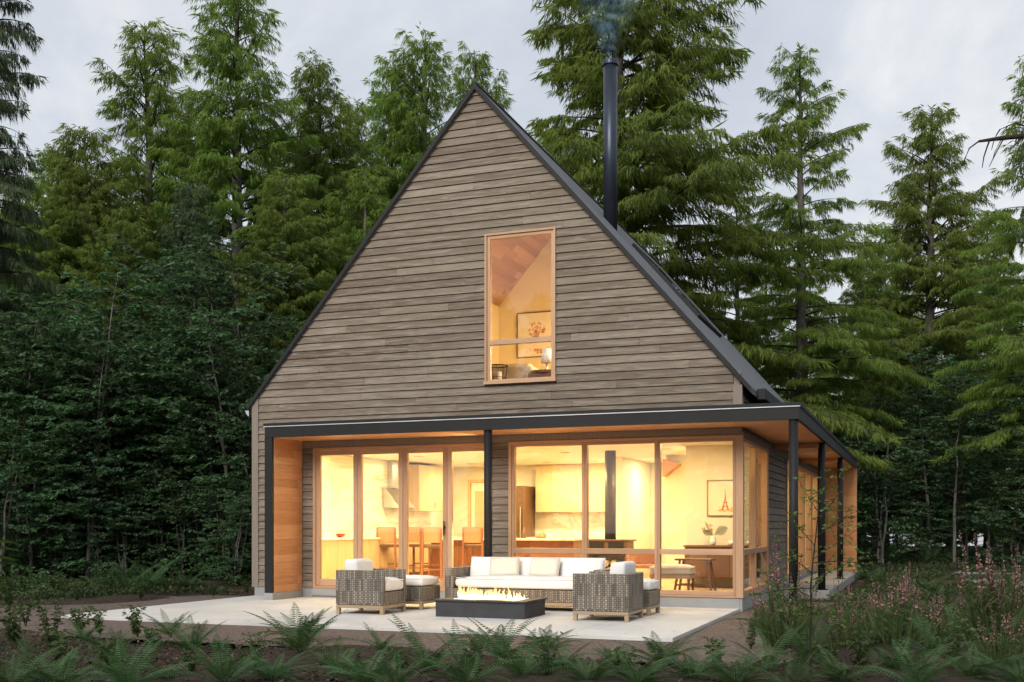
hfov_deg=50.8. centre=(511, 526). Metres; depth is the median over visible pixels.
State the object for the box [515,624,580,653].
fern
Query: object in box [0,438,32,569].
understory tree
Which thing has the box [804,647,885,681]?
fern
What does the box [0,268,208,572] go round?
understory tree
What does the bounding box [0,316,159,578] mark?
understory tree
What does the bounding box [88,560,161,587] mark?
fern
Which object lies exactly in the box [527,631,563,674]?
leafy herb
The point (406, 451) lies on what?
folding door
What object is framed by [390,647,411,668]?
leafy herb
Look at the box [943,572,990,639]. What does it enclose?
flowering plant
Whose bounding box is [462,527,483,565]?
bar stool
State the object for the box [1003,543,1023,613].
flowering plant
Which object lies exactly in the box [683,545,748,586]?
console table
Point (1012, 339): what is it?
conifer tree
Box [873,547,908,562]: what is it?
fern
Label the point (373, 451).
folding door
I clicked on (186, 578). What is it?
fern
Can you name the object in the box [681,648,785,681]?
fern
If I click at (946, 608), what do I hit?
fern
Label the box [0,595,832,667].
path
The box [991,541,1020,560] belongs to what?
fern
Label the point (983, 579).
path
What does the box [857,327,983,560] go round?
understory tree
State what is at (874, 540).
understory tree
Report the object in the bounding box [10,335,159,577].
understory tree
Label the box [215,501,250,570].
forest shrub
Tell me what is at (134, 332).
understory tree
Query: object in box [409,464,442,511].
kitchen cabinet
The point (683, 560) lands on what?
side table
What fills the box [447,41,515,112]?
conifer tree
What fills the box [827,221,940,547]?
conifer tree
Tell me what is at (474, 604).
fire table
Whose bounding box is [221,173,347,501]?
conifer tree
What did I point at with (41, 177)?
conifer tree
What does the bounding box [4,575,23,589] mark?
leafy herb
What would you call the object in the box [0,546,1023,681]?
ground
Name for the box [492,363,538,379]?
upstairs sofa
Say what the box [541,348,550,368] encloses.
table lamp
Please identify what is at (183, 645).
fern
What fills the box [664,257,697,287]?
conifer tree
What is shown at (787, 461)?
side door
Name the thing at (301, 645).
fern
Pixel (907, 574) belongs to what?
fern
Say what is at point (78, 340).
understory tree
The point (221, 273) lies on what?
understory tree
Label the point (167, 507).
understory tree
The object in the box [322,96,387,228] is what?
conifer tree
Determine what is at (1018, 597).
flowering plant
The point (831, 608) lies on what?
fern
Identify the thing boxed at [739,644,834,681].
fern
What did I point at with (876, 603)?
flowering plant
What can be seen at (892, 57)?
sky
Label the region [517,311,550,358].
framed picture
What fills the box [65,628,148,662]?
fern
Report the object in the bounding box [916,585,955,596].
fern
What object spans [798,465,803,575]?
side door
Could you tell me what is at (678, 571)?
bench
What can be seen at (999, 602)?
flowering plant
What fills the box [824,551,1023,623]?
ground cover
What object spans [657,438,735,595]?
corner window
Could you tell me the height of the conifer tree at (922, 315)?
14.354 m
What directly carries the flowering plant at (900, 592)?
on the ground at (289, 653)
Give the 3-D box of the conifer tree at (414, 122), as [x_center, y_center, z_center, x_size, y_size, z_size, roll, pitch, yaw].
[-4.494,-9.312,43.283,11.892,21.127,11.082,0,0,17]
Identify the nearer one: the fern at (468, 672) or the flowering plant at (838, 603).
the fern at (468, 672)
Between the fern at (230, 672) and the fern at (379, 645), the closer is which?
the fern at (230, 672)
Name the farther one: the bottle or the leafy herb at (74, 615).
the bottle
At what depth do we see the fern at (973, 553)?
39.29 m
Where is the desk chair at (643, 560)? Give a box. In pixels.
[629,554,653,578]
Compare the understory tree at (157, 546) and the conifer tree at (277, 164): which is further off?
the conifer tree at (277, 164)
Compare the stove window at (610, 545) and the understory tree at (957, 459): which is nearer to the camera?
the stove window at (610, 545)
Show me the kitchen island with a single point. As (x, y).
(527, 543)
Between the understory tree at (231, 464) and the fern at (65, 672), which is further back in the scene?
the understory tree at (231, 464)
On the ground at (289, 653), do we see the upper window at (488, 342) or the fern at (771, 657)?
the fern at (771, 657)
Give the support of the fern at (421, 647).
on the ground at (289, 653)
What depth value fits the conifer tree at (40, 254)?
33.77 m
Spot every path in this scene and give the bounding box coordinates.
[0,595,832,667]
[955,572,1023,585]
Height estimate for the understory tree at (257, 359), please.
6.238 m
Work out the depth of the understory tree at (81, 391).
23.89 m
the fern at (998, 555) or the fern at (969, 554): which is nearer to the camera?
the fern at (998, 555)
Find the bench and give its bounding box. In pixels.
[649,564,694,589]
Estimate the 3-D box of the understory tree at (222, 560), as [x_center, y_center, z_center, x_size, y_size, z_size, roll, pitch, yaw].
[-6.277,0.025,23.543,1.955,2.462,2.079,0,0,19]
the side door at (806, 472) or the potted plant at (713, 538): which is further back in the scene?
the side door at (806, 472)
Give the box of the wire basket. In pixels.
[492,364,507,378]
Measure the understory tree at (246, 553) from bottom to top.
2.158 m
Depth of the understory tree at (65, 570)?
24.49 m
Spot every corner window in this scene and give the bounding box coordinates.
[512,442,583,557]
[584,440,656,588]
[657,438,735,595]
[744,439,755,594]
[756,445,767,590]
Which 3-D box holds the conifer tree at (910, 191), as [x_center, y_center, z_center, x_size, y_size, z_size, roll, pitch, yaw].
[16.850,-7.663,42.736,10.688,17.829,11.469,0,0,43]
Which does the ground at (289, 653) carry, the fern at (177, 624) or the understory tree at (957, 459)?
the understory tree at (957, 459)
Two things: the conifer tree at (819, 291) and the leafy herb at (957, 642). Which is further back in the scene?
the conifer tree at (819, 291)
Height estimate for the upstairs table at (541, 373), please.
0.672 m
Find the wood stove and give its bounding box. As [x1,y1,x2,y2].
[589,451,636,567]
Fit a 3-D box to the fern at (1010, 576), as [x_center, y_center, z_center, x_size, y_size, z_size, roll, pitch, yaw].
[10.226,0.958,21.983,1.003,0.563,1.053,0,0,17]
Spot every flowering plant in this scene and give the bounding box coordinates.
[746,587,773,634]
[751,540,821,649]
[756,587,820,647]
[791,574,824,619]
[816,598,881,649]
[820,570,860,627]
[845,569,945,647]
[848,585,883,628]
[860,583,886,622]
[863,567,925,632]
[884,583,955,644]
[886,560,921,610]
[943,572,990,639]
[946,530,1023,641]
[960,601,1023,667]
[969,561,1021,642]
[973,564,1023,638]
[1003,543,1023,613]
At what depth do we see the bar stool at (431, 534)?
20.92 m
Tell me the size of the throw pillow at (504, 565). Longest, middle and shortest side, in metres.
0.465 x 0.308 x 0.133 m
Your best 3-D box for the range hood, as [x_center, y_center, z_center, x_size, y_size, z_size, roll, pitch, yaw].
[-2.431,-0.910,23.221,0.430,1.020,0.720,0,0,21]
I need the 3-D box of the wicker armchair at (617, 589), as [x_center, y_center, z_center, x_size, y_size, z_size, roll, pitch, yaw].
[1.254,0.824,14.078,0.755,0.752,0.780,0,0,21]
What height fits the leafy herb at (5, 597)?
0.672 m
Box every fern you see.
[0,644,81,681]
[1,630,79,674]
[3,563,35,578]
[4,647,140,681]
[23,569,62,582]
[62,614,106,638]
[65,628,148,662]
[79,562,117,584]
[80,635,198,681]
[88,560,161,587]
[113,556,184,587]
[138,661,194,680]
[144,608,197,636]
[148,615,237,653]
[163,633,281,681]
[172,566,215,587]
[223,570,251,585]
[239,644,314,681]
[244,603,359,652]
[251,606,335,642]
[297,626,388,670]
[314,646,415,681]
[342,651,437,681]
[355,622,410,648]
[374,611,499,671]
[410,619,526,681]
[447,626,496,650]
[449,616,566,660]
[474,619,589,675]
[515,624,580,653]
[522,641,597,667]
[548,652,632,681]
[586,641,632,660]
[594,627,706,663]
[601,649,684,681]
[651,639,752,680]
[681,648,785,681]
[725,587,809,621]
[725,622,804,671]
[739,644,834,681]
[750,610,874,658]
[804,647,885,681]
[815,595,861,617]
[821,618,905,642]
[844,638,962,681]
[846,567,883,579]
[852,566,903,583]
[854,640,950,670]
[861,591,928,618]
[863,537,912,561]
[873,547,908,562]
[888,569,925,579]
[899,611,982,656]
[906,542,943,561]
[910,544,944,561]
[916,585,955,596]
[922,543,970,561]
[924,642,1023,681]
[935,600,979,631]
[944,551,972,564]
[946,614,1023,649]
[949,545,978,559]
[956,543,986,559]
[963,648,1023,681]
[971,552,1003,564]
[975,542,1018,561]
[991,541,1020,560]
[992,563,1023,584]
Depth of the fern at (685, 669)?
8.70 m
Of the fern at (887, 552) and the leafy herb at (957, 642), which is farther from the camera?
the fern at (887, 552)
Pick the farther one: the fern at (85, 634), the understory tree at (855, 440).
the understory tree at (855, 440)
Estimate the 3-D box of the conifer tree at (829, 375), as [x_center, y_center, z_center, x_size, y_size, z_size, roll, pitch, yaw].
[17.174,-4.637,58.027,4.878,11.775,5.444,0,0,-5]
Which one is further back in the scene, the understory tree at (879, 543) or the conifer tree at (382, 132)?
the conifer tree at (382, 132)
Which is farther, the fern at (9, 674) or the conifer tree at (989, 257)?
the conifer tree at (989, 257)
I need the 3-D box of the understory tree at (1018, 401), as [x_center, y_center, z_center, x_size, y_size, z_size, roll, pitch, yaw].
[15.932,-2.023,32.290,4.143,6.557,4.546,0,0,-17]
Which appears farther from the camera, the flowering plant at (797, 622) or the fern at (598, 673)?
the flowering plant at (797, 622)
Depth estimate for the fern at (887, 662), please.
9.13 m
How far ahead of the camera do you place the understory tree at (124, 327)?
28.93 m
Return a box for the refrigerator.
[516,486,534,537]
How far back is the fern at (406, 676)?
8.16 m
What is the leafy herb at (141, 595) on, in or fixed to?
on the ground at (289, 653)
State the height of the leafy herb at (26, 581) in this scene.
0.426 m
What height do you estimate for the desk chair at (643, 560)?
0.621 m
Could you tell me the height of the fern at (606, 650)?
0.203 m
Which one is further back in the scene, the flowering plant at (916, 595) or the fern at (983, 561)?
the fern at (983, 561)
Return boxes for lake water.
[867,529,983,545]
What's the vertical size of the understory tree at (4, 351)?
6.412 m
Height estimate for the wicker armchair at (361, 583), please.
0.752 m
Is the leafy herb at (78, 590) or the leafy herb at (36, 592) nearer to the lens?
the leafy herb at (36, 592)
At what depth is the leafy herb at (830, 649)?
9.19 m
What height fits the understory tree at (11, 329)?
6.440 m
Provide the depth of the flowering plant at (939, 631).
11.11 m
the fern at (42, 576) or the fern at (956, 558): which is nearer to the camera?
the fern at (42, 576)
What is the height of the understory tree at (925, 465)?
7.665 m
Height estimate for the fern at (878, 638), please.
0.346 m
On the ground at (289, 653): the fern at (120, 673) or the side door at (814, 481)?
the fern at (120, 673)
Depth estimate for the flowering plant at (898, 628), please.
10.85 m
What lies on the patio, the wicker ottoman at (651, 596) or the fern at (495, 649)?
the wicker ottoman at (651, 596)
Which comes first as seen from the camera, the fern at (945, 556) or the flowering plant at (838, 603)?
the flowering plant at (838, 603)
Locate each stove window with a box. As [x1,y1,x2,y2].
[589,542,603,547]
[608,543,622,548]
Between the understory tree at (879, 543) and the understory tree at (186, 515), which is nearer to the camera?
the understory tree at (186, 515)
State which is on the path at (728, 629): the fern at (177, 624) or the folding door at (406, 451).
the fern at (177, 624)
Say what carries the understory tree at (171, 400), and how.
on the ground at (289, 653)
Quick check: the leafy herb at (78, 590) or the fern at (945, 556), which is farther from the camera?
the fern at (945, 556)
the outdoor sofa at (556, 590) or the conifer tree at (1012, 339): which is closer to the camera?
the outdoor sofa at (556, 590)
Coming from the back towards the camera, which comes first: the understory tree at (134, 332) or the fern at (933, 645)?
the understory tree at (134, 332)
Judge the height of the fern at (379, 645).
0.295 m
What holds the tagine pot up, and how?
on the kitchen island
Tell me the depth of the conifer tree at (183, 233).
33.66 m
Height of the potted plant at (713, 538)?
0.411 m
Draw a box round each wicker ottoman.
[386,575,439,609]
[643,578,659,615]
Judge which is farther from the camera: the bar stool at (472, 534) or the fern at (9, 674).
the bar stool at (472, 534)
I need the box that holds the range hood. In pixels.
[382,461,414,508]
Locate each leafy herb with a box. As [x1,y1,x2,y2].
[0,566,23,604]
[0,601,28,647]
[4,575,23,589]
[12,586,39,625]
[17,573,39,590]
[23,583,43,608]
[33,593,70,643]
[35,626,75,670]
[46,574,66,589]
[69,605,93,630]
[70,581,83,599]
[86,608,107,634]
[95,639,128,669]
[99,565,119,590]
[118,604,146,635]
[132,573,149,598]
[143,624,165,649]
[148,562,166,583]
[168,568,187,596]
[180,647,204,670]
[192,560,210,580]
[208,580,218,596]
[241,628,270,666]
[242,581,249,592]
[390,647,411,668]
[464,640,487,674]
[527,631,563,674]
[607,646,637,675]
[702,636,725,671]
[736,615,762,648]
[811,640,841,669]
[843,627,873,667]
[925,614,970,667]
[965,623,991,649]
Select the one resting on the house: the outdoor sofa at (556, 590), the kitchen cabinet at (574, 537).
the kitchen cabinet at (574, 537)
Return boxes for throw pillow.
[489,557,519,574]
[529,557,560,575]
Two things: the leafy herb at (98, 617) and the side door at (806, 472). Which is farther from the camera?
the side door at (806, 472)
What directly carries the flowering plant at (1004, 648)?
on the ground at (289, 653)
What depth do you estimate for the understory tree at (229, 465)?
28.33 m
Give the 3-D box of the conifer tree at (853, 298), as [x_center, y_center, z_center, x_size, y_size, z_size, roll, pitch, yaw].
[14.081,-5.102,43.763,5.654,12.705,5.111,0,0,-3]
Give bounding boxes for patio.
[61,595,739,641]
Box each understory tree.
[0,256,192,577]
[0,259,106,397]
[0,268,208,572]
[0,298,151,561]
[0,305,92,576]
[0,309,89,564]
[0,309,134,574]
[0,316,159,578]
[0,396,93,577]
[0,413,80,576]
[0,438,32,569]
[0,479,48,575]
[7,464,100,577]
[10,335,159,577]
[31,351,184,577]
[35,459,156,577]
[39,496,117,578]
[62,465,154,576]
[71,472,175,578]
[90,248,269,568]
[92,292,215,469]
[93,322,260,574]
[97,367,232,566]
[102,463,204,578]
[104,465,189,574]
[110,234,298,576]
[112,318,231,453]
[115,421,231,573]
[120,328,249,478]
[127,473,222,577]
[132,293,281,574]
[142,366,250,560]
[147,386,250,557]
[149,207,318,567]
[165,389,253,567]
[167,488,230,576]
[176,361,263,559]
[181,471,251,579]
[187,334,282,550]
[191,385,251,575]
[197,484,251,585]
[827,404,898,555]
[841,427,946,563]
[854,385,939,549]
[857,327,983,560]
[857,470,910,556]
[860,338,984,557]
[895,366,1007,563]
[902,349,1023,563]
[938,403,1023,560]
[942,448,1014,557]
[962,397,1023,561]
[963,367,1023,566]
[972,465,1023,565]
[1014,491,1023,518]
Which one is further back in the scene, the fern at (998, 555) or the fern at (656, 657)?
the fern at (998, 555)
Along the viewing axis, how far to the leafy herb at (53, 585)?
19.73 m
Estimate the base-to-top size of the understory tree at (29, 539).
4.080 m
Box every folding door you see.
[316,450,357,585]
[358,449,402,568]
[403,447,446,587]
[447,446,483,567]
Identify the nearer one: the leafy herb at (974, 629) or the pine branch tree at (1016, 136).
the leafy herb at (974, 629)
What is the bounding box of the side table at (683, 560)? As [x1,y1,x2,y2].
[674,558,715,590]
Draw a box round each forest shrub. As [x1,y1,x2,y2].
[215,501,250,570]
[882,530,914,552]
[920,529,962,557]
[945,530,974,551]
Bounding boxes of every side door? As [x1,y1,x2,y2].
[784,460,788,580]
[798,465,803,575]
[804,468,810,573]
[811,471,817,569]
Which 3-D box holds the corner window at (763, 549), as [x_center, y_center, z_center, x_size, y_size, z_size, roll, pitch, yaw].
[4.082,-0.150,17.825,0.105,2.330,1.358,0,0,21]
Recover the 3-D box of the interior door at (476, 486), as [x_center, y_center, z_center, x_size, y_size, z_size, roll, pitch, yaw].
[-0.594,-0.042,25.558,0.960,2.175,0.059,0,0,21]
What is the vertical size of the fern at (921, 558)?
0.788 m
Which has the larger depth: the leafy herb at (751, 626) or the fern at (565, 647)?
the leafy herb at (751, 626)
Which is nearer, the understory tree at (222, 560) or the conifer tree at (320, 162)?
the understory tree at (222, 560)
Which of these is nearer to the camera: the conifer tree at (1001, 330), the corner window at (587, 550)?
the corner window at (587, 550)
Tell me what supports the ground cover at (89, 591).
on the ground at (289, 653)
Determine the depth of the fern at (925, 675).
8.13 m
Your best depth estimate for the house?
17.73 m
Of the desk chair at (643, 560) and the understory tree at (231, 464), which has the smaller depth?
the desk chair at (643, 560)
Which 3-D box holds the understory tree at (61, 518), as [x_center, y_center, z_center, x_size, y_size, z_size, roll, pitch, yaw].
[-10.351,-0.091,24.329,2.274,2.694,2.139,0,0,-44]
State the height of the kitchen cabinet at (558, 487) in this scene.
1.080 m
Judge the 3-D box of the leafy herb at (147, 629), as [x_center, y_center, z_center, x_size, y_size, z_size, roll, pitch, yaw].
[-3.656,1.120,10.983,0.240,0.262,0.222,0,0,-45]
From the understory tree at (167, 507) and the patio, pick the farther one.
the understory tree at (167, 507)
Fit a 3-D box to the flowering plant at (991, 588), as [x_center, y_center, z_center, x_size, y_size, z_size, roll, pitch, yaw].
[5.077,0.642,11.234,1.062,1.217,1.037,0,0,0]
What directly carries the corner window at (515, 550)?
in the house
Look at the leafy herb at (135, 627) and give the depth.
12.11 m
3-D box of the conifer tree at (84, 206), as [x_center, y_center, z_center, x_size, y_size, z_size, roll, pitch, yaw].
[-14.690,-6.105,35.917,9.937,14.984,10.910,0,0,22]
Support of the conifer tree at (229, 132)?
on the ground at (289, 653)
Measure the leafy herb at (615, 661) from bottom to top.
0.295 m
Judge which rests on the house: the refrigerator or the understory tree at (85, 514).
the refrigerator
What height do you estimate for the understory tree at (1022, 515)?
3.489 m
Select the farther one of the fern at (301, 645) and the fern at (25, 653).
the fern at (301, 645)
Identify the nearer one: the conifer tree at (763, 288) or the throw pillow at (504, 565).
the throw pillow at (504, 565)
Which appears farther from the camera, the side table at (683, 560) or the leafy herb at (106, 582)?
the leafy herb at (106, 582)
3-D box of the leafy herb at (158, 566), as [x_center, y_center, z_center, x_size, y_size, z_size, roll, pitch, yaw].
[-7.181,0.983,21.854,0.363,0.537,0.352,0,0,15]
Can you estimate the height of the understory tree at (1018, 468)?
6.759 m
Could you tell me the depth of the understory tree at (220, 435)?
23.55 m
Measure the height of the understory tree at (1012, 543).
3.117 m
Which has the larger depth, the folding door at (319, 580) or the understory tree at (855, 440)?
the understory tree at (855, 440)
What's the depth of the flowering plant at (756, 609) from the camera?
12.32 m
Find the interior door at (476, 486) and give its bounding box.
[468,479,483,537]
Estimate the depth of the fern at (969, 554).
38.11 m
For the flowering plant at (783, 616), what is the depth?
11.15 m
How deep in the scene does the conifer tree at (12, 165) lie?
26.14 m
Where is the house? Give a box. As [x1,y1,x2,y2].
[245,58,857,615]
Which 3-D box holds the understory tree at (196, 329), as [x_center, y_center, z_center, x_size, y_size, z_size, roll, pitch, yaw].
[-6.175,-2.017,24.372,4.537,6.544,4.135,0,0,-6]
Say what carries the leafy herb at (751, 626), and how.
on the path at (728, 629)
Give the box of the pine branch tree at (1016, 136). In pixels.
[962,112,1023,249]
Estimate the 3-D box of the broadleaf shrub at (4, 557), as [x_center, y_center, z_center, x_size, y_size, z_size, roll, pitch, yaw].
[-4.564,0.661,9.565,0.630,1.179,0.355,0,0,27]
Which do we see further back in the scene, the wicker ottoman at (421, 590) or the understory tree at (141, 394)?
the understory tree at (141, 394)
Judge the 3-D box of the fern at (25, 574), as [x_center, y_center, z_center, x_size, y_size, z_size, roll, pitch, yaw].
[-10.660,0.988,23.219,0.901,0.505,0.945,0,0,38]
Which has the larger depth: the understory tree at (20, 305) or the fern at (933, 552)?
the fern at (933, 552)
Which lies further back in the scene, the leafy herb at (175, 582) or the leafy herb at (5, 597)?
the leafy herb at (175, 582)
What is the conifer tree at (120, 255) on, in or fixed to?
on the ground at (289, 653)
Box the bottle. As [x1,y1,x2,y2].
[522,527,525,537]
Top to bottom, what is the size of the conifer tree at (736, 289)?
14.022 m
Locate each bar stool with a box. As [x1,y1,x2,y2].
[376,527,398,568]
[409,527,431,575]
[421,527,442,580]
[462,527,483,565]
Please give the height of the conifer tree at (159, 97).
20.231 m
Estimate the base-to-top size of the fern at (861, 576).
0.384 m
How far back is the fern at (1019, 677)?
8.44 m
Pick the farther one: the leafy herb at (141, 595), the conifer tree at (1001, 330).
the conifer tree at (1001, 330)
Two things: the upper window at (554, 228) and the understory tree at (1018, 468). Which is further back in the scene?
the understory tree at (1018, 468)
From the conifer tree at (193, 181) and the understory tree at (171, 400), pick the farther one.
the conifer tree at (193, 181)
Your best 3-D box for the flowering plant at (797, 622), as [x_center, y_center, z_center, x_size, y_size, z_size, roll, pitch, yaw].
[2.798,0.681,11.038,0.737,1.140,0.834,0,0,14]
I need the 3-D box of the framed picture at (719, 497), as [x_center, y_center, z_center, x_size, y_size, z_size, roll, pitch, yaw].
[3.690,-0.507,18.767,0.600,0.630,0.030,0,0,21]
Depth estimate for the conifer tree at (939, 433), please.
56.82 m
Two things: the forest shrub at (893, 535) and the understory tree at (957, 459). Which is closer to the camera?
the understory tree at (957, 459)
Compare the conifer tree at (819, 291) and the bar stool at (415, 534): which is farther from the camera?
the conifer tree at (819, 291)
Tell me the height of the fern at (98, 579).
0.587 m
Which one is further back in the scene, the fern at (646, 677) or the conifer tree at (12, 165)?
the conifer tree at (12, 165)
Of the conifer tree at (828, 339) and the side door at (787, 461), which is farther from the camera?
the conifer tree at (828, 339)
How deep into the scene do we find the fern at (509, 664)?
8.62 m
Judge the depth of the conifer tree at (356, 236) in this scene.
36.78 m
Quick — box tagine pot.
[535,528,545,537]
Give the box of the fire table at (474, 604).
[433,584,546,618]
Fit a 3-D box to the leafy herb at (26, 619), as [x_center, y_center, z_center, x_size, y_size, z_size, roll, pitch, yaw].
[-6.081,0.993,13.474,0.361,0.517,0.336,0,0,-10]
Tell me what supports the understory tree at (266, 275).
on the ground at (289, 653)
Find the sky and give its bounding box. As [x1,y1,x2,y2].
[0,0,1023,527]
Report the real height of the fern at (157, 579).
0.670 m
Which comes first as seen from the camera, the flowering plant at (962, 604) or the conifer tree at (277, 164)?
the flowering plant at (962, 604)
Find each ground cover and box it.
[0,562,251,599]
[0,627,942,681]
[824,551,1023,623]
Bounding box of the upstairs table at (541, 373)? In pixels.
[528,369,550,377]
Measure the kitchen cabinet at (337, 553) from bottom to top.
0.840 m
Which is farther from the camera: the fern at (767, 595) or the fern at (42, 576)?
the fern at (42, 576)
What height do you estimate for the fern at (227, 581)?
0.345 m
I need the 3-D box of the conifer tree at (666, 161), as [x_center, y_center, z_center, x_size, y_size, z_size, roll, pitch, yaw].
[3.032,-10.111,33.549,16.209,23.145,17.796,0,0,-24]
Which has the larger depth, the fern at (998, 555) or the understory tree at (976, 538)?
the understory tree at (976, 538)
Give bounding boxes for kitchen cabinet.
[322,536,457,578]
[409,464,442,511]
[526,537,604,538]
[536,463,604,511]
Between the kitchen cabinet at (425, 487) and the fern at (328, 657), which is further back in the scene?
the kitchen cabinet at (425, 487)
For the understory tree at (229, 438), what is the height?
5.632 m
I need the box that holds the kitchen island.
[431,538,581,577]
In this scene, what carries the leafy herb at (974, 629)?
on the ground at (289, 653)
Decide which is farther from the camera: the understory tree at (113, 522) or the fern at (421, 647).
the understory tree at (113, 522)
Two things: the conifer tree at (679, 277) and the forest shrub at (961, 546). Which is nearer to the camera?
the conifer tree at (679, 277)
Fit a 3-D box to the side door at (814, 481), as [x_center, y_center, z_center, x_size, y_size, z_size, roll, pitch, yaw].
[7.311,-0.135,26.263,0.120,2.360,1.590,0,0,21]
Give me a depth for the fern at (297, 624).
11.72 m
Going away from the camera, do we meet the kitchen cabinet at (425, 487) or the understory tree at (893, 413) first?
the kitchen cabinet at (425, 487)
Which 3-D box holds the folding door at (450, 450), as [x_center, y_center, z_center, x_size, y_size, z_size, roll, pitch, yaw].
[-0.702,-0.152,17.475,0.729,2.295,0.065,0,0,21]
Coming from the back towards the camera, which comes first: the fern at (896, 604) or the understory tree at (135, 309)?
the understory tree at (135, 309)
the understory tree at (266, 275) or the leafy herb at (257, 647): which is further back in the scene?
the understory tree at (266, 275)
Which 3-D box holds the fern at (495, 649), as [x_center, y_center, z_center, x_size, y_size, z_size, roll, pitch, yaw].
[-0.054,1.016,9.800,0.975,0.440,0.839,0,0,38]
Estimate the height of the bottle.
0.220 m
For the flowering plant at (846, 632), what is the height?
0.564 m
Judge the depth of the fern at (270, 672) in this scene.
8.68 m
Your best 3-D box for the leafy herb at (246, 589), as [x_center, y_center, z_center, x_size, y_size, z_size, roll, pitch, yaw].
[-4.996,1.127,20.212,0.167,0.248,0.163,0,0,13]
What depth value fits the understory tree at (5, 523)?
22.84 m
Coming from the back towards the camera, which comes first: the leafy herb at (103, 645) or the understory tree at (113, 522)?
the understory tree at (113, 522)
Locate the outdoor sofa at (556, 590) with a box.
[445,557,609,605]
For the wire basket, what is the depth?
18.04 m
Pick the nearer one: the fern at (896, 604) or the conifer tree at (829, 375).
the fern at (896, 604)
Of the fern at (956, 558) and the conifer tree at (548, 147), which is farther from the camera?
the conifer tree at (548, 147)
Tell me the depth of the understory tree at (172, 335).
24.68 m
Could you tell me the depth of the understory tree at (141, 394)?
29.36 m
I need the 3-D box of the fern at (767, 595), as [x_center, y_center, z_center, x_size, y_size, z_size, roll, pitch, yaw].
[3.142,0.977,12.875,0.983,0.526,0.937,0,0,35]
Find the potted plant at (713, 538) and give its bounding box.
[701,521,726,544]
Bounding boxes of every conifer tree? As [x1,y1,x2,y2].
[0,0,92,575]
[0,180,93,370]
[1,123,163,380]
[5,142,96,351]
[62,209,167,553]
[85,17,226,332]
[117,0,338,378]
[120,92,231,331]
[134,183,269,519]
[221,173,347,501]
[243,126,334,286]
[248,47,396,396]
[308,168,390,306]
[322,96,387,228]
[332,55,433,229]
[371,22,461,205]
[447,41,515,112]
[522,0,903,474]
[537,122,602,199]
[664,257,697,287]
[711,42,954,444]
[713,205,791,397]
[740,259,834,431]
[771,256,854,406]
[811,354,844,407]
[814,102,1023,556]
[818,250,907,547]
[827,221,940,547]
[898,222,1023,554]
[908,297,925,546]
[910,352,980,549]
[929,56,1023,465]
[976,271,1023,436]
[983,274,1023,547]
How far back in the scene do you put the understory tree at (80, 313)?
27.86 m
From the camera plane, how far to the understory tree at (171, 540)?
24.51 m
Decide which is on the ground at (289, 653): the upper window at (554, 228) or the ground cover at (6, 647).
the ground cover at (6, 647)
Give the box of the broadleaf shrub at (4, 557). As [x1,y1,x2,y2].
[0,540,21,587]
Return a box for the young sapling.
[746,466,875,672]
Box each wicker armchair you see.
[336,558,405,614]
[573,561,642,621]
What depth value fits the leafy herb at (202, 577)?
23.17 m
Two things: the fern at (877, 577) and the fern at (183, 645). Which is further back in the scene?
the fern at (877, 577)
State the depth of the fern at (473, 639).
10.63 m
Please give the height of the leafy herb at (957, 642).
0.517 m
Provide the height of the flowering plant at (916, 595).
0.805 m
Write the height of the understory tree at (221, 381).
8.500 m
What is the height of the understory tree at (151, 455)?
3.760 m
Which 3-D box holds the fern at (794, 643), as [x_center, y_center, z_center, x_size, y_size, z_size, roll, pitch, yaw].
[2.790,1.005,9.970,0.878,0.460,1.020,0,0,-37]
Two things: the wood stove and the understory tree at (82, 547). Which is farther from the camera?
the understory tree at (82, 547)
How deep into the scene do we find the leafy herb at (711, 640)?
9.14 m
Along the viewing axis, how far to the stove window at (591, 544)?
20.07 m
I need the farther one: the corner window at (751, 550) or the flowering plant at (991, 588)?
the corner window at (751, 550)
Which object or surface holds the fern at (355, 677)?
on the ground at (289, 653)
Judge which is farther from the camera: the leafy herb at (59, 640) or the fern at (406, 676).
the leafy herb at (59, 640)
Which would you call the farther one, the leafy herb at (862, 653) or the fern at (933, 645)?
the fern at (933, 645)
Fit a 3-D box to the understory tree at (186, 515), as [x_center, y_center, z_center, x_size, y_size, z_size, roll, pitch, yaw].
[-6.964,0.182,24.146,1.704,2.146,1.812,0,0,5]
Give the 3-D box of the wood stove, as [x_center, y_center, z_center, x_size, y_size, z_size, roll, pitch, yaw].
[1.833,-0.191,20.265,0.900,2.476,0.590,0,0,21]
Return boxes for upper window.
[483,227,556,384]
[553,227,556,377]
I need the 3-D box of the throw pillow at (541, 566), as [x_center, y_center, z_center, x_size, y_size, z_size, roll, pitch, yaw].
[0.478,0.595,15.805,0.465,0.308,0.134,2,-17,24]
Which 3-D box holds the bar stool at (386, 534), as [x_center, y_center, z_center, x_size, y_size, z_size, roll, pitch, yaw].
[-2.477,0.522,21.739,0.438,1.051,0.418,0,0,13]
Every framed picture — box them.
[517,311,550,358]
[707,480,732,515]

